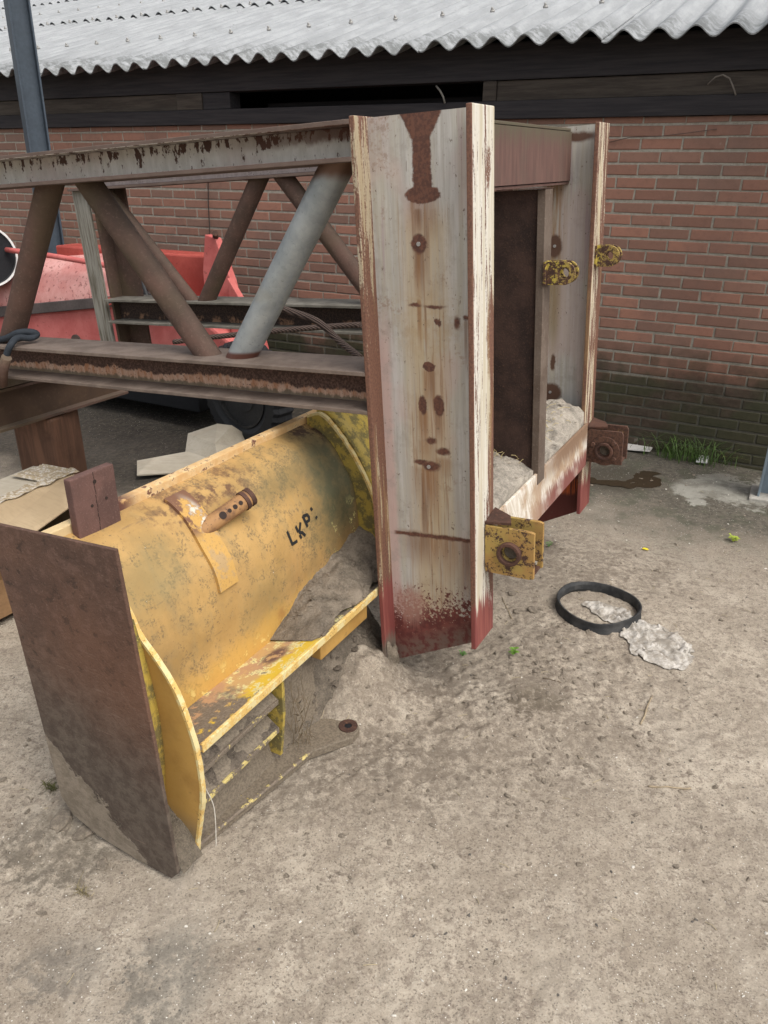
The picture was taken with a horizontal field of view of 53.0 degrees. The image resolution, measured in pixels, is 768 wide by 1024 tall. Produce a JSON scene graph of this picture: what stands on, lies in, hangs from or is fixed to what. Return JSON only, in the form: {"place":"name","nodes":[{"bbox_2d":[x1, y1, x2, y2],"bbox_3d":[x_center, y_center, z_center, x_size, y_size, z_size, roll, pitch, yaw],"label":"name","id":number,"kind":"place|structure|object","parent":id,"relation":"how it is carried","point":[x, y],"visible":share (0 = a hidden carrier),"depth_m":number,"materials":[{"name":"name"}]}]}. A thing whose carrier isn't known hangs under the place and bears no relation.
{"place":"outdoors","nodes":[
{"label":"outdoors","id":0,"kind":"place"},
{"bbox_2d":[0,397,767,1023],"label":"ground","id":1,"kind":"structure","parent":0,"point":[604,971],"depth_m":2.06,"materials":[{"name":"grey concrete"}]},
{"bbox_2d":[26,849,33,856],"bbox_3d":[-0.919,0.887,2.002,0.019,0.009,0.026,-7,25,-16],"label":"dirt clod","id":2,"kind":"object","parent":1,"relation":"on","point":[30,852],"visible":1,"depth_m":2.00,"materials":[{"name":"soil"}]},
{"bbox_2d":[3,0,63,253],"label":"canopy post","id":3,"kind":"object","parent":1,"relation":"on","point":[20,26],"visible":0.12,"depth_m":5.38,"materials":[{"name":"blue grey paint"},{"name":"steel"}]},
{"bbox_2d":[0,464,79,618],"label":"cardboard box","id":4,"kind":"object","parent":1,"relation":"on","point":[33,498],"visible":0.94,"depth_m":3.17,"materials":[{"name":"beige cardboard"}]},
{"bbox_2d":[39,779,56,794],"bbox_3d":[-0.951,0.785,2.195,0.078,0.018,0.062,0,24,0],"label":"moss sprig","id":5,"kind":"object","parent":1,"relation":"on","point":[52,787],"visible":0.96,"depth_m":2.20,"materials":[{"name":"green plant"}]},
{"bbox_2d":[14,410,86,474],"bbox_3d":[-1.571,-0.204,3.679,0.210,0.574,0.210,7,25,13],"label":"timber block","id":6,"kind":"object","parent":1,"relation":"on","point":[57,440],"depth_m":3.54,"materials":[{"name":"brown wood"}]},
{"bbox_2d":[0,381,127,432],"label":"support beam","id":7,"kind":"structure","parent":6,"relation":"on","point":[26,403],"depth_m":3.44,"materials":[{"name":"brown metal"}]},
{"bbox_2d":[0,379,29,388],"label":"timber packer","id":8,"kind":"object","parent":7,"relation":"on","point":[12,382],"visible":0.05,"depth_m":3.25,"materials":[{"name":"brown wood"}]},
{"bbox_2d":[50,809,72,832],"bbox_3d":[-0.873,0.839,2.087,0.057,0.027,0.080,-2,24,-5],"label":"dirt clod","id":9,"kind":"object","parent":1,"relation":"on","point":[61,820],"visible":0.99,"depth_m":2.07,"materials":[{"name":"soil"}]},
{"bbox_2d":[66,871,90,897],"bbox_3d":[-0.754,0.931,1.903,0.056,0.022,0.075,-18,30,-35],"label":"grass sprig","id":10,"kind":"object","parent":1,"relation":"on","point":[78,888],"depth_m":1.90,"materials":[{"name":"plant"}]},
{"bbox_2d":[72,825,94,840],"bbox_3d":[-0.803,0.860,2.063,0.067,0.020,0.042,-17,30,-34],"label":"dirt clod","id":11,"kind":"object","parent":1,"relation":"on","point":[82,832],"visible":0.81,"depth_m":2.05,"materials":[{"name":"soil"}]},
{"bbox_2d":[96,857,108,870],"bbox_3d":[-0.723,0.906,1.980,0.031,0.015,0.044,-5,25,-12],"label":"dirt clod","id":12,"kind":"object","parent":1,"relation":"on","point":[102,863],"visible":1,"depth_m":1.97,"materials":[{"name":"soil"}]},
{"bbox_2d":[0,230,293,439],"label":"red machine","id":13,"kind":"object","parent":1,"relation":"on","point":[63,306],"visible":0.29,"depth_m":5.20,"materials":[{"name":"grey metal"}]},
{"bbox_2d":[0,230,17,285],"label":"white rimmed tub","id":14,"kind":"object","parent":13,"relation":"on","point":[8,262],"visible":0.82,"depth_m":5.45,"materials":[{"name":"plastic"}]},
{"bbox_2d":[137,452,204,475],"bbox_3d":[-1.204,-0.280,4.443,0.448,0.048,0.261,-4,25,-10],"label":"cardboard sheet","id":15,"kind":"object","parent":1,"relation":"on","point":[166,464],"visible":0.7,"depth_m":4.43,"materials":[{"name":"beige cardboard"}]},
{"bbox_2d":[0,410,378,877],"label":"yellow bucket","id":16,"kind":"object","parent":1,"relation":"on","point":[146,616],"visible":0.75,"depth_m":2.00,"materials":[{"name":"yellow paint"},{"name":"rusted steel"},{"name":"soil"}]},
{"bbox_2d":[168,805,202,872],"bbox_3d":[-0.541,0.802,1.939,0.140,0.162,0.070,13,27,26],"label":"soil pocket","id":17,"kind":"object","parent":16,"relation":"in","point":[189,852],"visible":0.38,"depth_m":1.94,"materials":[{"name":"soil"}]},
{"bbox_2d":[206,789,216,845],"bbox_3d":[-0.437,0.765,1.944,0.020,0.210,0.011,0,24,0],"label":"wire loop","id":18,"kind":"object","parent":16,"relation":"attached to","point":[215,816],"visible":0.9,"depth_m":1.95,"materials":[{"name":"silver metal"}]},
{"bbox_2d":[285,679,316,745],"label":"root wisps","id":19,"kind":"object","parent":16,"relation":"hanging from","point":[298,707],"visible":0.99,"depth_m":2.29,"materials":[{"name":"brown plant"}]},
{"bbox_2d":[270,526,377,640],"bbox_3d":[-0.110,0.189,2.530,0.187,0.211,0.680,13,27,26],"label":"mud pile","id":20,"kind":"object","parent":16,"relation":"on","point":[354,548],"visible":0.79,"depth_m":2.46,"materials":[{"name":"soil"}]},
{"bbox_2d":[281,541,375,639],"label":"mud crumbs","id":21,"kind":"object","parent":20,"relation":"on","point":[324,596],"visible":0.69,"depth_m":2.44,"materials":[{"name":"soil"}]},
{"bbox_2d":[185,424,244,457],"bbox_3d":[-0.958,-0.404,4.578,0.445,0.146,0.416,-9,26,-20],"label":"cardboard sheet","id":22,"kind":"object","parent":1,"relation":"on","point":[209,441],"visible":0.59,"depth_m":4.60,"materials":[{"name":"beige cardboard"}]},
{"bbox_2d":[0,103,628,663],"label":"steel truss frame","id":23,"kind":"object","parent":1,"relation":"on","point":[472,271],"visible":1,"depth_m":2.44,"materials":[{"name":"metal"}]},
{"bbox_2d":[0,328,39,355],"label":"black rope","id":24,"kind":"object","parent":23,"relation":"attached to","point":[14,337],"visible":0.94,"depth_m":2.99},
{"bbox_2d":[0,354,11,387],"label":"rope sleeve","id":25,"kind":"object","parent":24,"relation":"hanging from","point":[5,362],"visible":1,"depth_m":2.95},
{"bbox_2d":[172,322,361,344],"bbox_3d":[-0.551,-0.792,3.424,1.046,0.207,0.024,13,27,26],"label":"steel rope","id":26,"kind":"object","parent":23,"relation":"hanging from","point":[292,329],"visible":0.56,"depth_m":3.31,"materials":[{"name":"metal"}]},
{"bbox_2d":[281,306,363,356],"bbox_3d":[-0.231,-0.648,2.747,0.432,0.154,0.071,18,30,34],"label":"steel rope","id":27,"kind":"object","parent":23,"relation":"hanging from","point":[334,336],"visible":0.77,"depth_m":2.74,"materials":[{"name":"metal"}]},
{"bbox_2d":[493,398,583,508],"bbox_3d":[0.441,-0.206,2.841,0.326,0.211,1.004,13,27,26],"label":"sand heap","id":28,"kind":"object","parent":23,"relation":"on","point":[508,486],"visible":0.16,"depth_m":2.84,"materials":[{"name":"beige sand"}]},
{"bbox_2d":[493,403,570,462],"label":"straw wisps","id":29,"kind":"object","parent":28,"relation":"on","point":[546,431],"visible":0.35,"depth_m":2.97,"materials":[{"name":"brown plant"}]},
{"bbox_2d":[493,401,576,482],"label":"sand lumps","id":30,"kind":"object","parent":28,"relation":"on","point":[509,462],"visible":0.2,"depth_m":2.79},
{"bbox_2d":[283,606,410,752],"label":"soil slope","id":31,"kind":"structure","parent":1,"relation":"on","point":[343,651],"depth_m":2.51,"materials":[{"name":"soil"}]},
{"bbox_2d":[277,614,403,757],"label":"soil crumbs","id":32,"kind":"object","parent":31,"relation":"on","point":[339,667],"visible":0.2,"depth_m":2.50,"materials":[{"name":"soil"}]},
{"bbox_2d":[0,0,767,470],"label":"brick shed","id":33,"kind":"structure","parent":1,"relation":"on","point":[682,342],"depth_m":4.66,"materials":[{"name":"brick"}]},
{"bbox_2d":[208,183,209,233],"bbox_3d":[-1.292,-2.252,5.701,0.067,0.982,0.008,13,27,25],"label":"wall wire","id":34,"kind":"object","parent":33,"relation":"attached to","point":[208,208],"depth_m":5.71,"materials":[{"name":"metal"}]},
{"bbox_2d":[435,85,445,103],"bbox_3d":[0.338,-2.501,4.610,0.073,0.100,0.018,15,28,29],"label":"stub cord","id":35,"kind":"object","parent":33,"relation":"hanging from","point":[440,91],"visible":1,"depth_m":4.60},
{"bbox_2d":[609,129,715,142],"bbox_3d":[1.506,-2.044,4.183,0.555,0.064,0.012,13,27,25],"label":"loose wire","id":36,"kind":"object","parent":33,"relation":"attached to","point":[664,135],"visible":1,"depth_m":4.18,"materials":[{"name":"metal"}]},
{"bbox_2d":[707,74,735,94],"bbox_3d":[1.734,-2.188,3.944,0.152,0.100,0.016,14,27,27],"label":"frayed cord","id":37,"kind":"object","parent":33,"relation":"attached to","point":[729,78],"visible":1,"depth_m":3.93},
{"bbox_2d":[0,481,767,1023],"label":"pale chips","id":38,"kind":"object","parent":1,"relation":"on","point":[428,899],"visible":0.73,"depth_m":1.83,"materials":[{"name":"beige stone"}]},
{"bbox_2d":[0,473,767,1018],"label":"loose clods","id":39,"kind":"object","parent":1,"relation":"on","point":[342,835],"visible":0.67,"depth_m":2.38,"materials":[{"name":"soil"}]},
{"bbox_2d":[5,517,765,1020],"bbox_3d":[0.445,0.502,2.721,3.499,0.163,2.648,0,24,0],"label":"dark grit","id":40,"kind":"object","parent":1,"relation":"on","point":[469,853],"visible":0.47,"depth_m":1.96,"materials":[{"name":"grey stone"}]},
{"bbox_2d":[508,591,516,595],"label":"dirt clod","id":41,"kind":"object","parent":1,"relation":"on","point":[512,593],"visible":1,"depth_m":3.20,"materials":[{"name":"soil"}]},
{"bbox_2d":[508,647,518,654],"bbox_3d":[0.471,0.505,2.782,0.039,0.028,0.038,-16,29,-32],"label":"weed","id":42,"kind":"object","parent":1,"relation":"on","point":[514,652],"visible":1,"depth_m":2.79,"materials":[{"name":"green plant"}]},
{"bbox_2d":[511,694,517,700],"bbox_3d":[0.434,0.618,2.562,0.023,0.010,0.036,-3,24,-7],"label":"dirt clod","id":43,"kind":"object","parent":1,"relation":"on","point":[514,697],"visible":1,"depth_m":2.56,"materials":[{"name":"soil"}]},
{"bbox_2d":[513,608,523,613],"bbox_3d":[0.537,0.400,3.075,0.048,0.017,0.034,17,29,33],"label":"dirt clod","id":44,"kind":"object","parent":1,"relation":"on","point":[517,610],"visible":1,"depth_m":3.07,"materials":[{"name":"soil"}]},
{"bbox_2d":[527,605,537,613],"bbox_3d":[0.593,0.392,3.072,0.040,0.018,0.050,0,24,-1],"label":"dirt clod","id":45,"kind":"object","parent":1,"relation":"on","point":[532,609],"visible":1,"depth_m":3.06,"materials":[{"name":"soil"}]},
{"bbox_2d":[544,630,556,636],"bbox_3d":[0.627,0.463,2.899,0.034,0.017,0.050,-14,28,-28],"label":"dirt clod","id":46,"kind":"object","parent":1,"relation":"on","point":[550,633],"visible":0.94,"depth_m":2.89,"materials":[{"name":"soil"}]},
{"bbox_2d":[555,581,641,634],"bbox_3d":[0.855,0.378,3.063,0.332,0.048,0.339,0,24,0],"label":"rubber band","id":47,"kind":"object","parent":1,"relation":"on","point":[633,601],"visible":0.98,"depth_m":3.06,"materials":[{"name":"black rubber"}]},
{"bbox_2d":[590,471,661,488],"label":"puddle","id":48,"kind":"object","parent":1,"relation":"on","point":[645,481],"visible":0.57,"depth_m":4.38,"materials":[{"name":"brown liquid"}]},
{"bbox_2d":[581,601,694,669],"bbox_3d":[0.944,0.454,2.929,0.246,0.040,0.495,-22,33,-40],"label":"crumpled rag","id":49,"kind":"object","parent":1,"relation":"on","point":[661,646],"visible":0.94,"depth_m":2.88,"materials":[{"name":"fabric"}]},
{"bbox_2d":[627,444,651,451],"bbox_3d":[1.603,-0.401,4.826,0.151,0.010,0.114,10,26,20],"label":"white strip","id":50,"kind":"object","parent":1,"relation":"on","point":[633,447],"visible":0.76,"depth_m":4.80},
{"bbox_2d":[639,695,652,724],"bbox_3d":[0.870,0.653,2.546,0.009,0.011,0.171,14,27,27],"label":"stick","id":51,"kind":"object","parent":1,"relation":"on","point":[645,712],"visible":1,"depth_m":2.53,"materials":[{"name":"beige wood"}]},
{"bbox_2d":[648,785,690,789],"bbox_3d":[0.829,0.799,2.232,0.121,0.010,0.007,2,24,3],"label":"stick","id":52,"kind":"object","parent":1,"relation":"on","point":[688,788],"visible":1,"depth_m":2.23,"materials":[{"name":"beige wood"}]},
{"bbox_2d":[630,432,755,468],"bbox_3d":[1.951,-0.361,4.597,0.935,0.155,0.477,16,29,31],"label":"grass tuft","id":53,"kind":"object","parent":1,"relation":"on","point":[671,454],"visible":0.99,"depth_m":4.65,"materials":[{"name":"green plant"}]},
{"bbox_2d":[696,455,708,462],"bbox_3d":[1.932,-0.327,4.670,0.067,0.009,0.170,11,27,23],"label":"white tile","id":54,"kind":"object","parent":1,"relation":"on","point":[697,461],"visible":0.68,"depth_m":4.62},
{"bbox_2d":[728,533,739,541],"bbox_3d":[1.667,0.126,3.668,0.057,0.038,0.049,0,24,0],"label":"weed","id":55,"kind":"object","parent":1,"relation":"on","point":[734,538],"visible":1,"depth_m":3.67,"materials":[{"name":"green plant"}]},
{"bbox_2d":[748,449,767,503],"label":"canopy post","id":56,"kind":"object","parent":1,"relation":"on","point":[759,493],"visible":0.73,"depth_m":4.15,"materials":[{"name":"grey metal"}]},
{"bbox_2d":[20,491,749,1001],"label":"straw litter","id":57,"kind":"object","parent":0,"point":[522,789],"visible":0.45,"depth_m":2.34,"materials":[{"name":"beige plant"}]}
]}

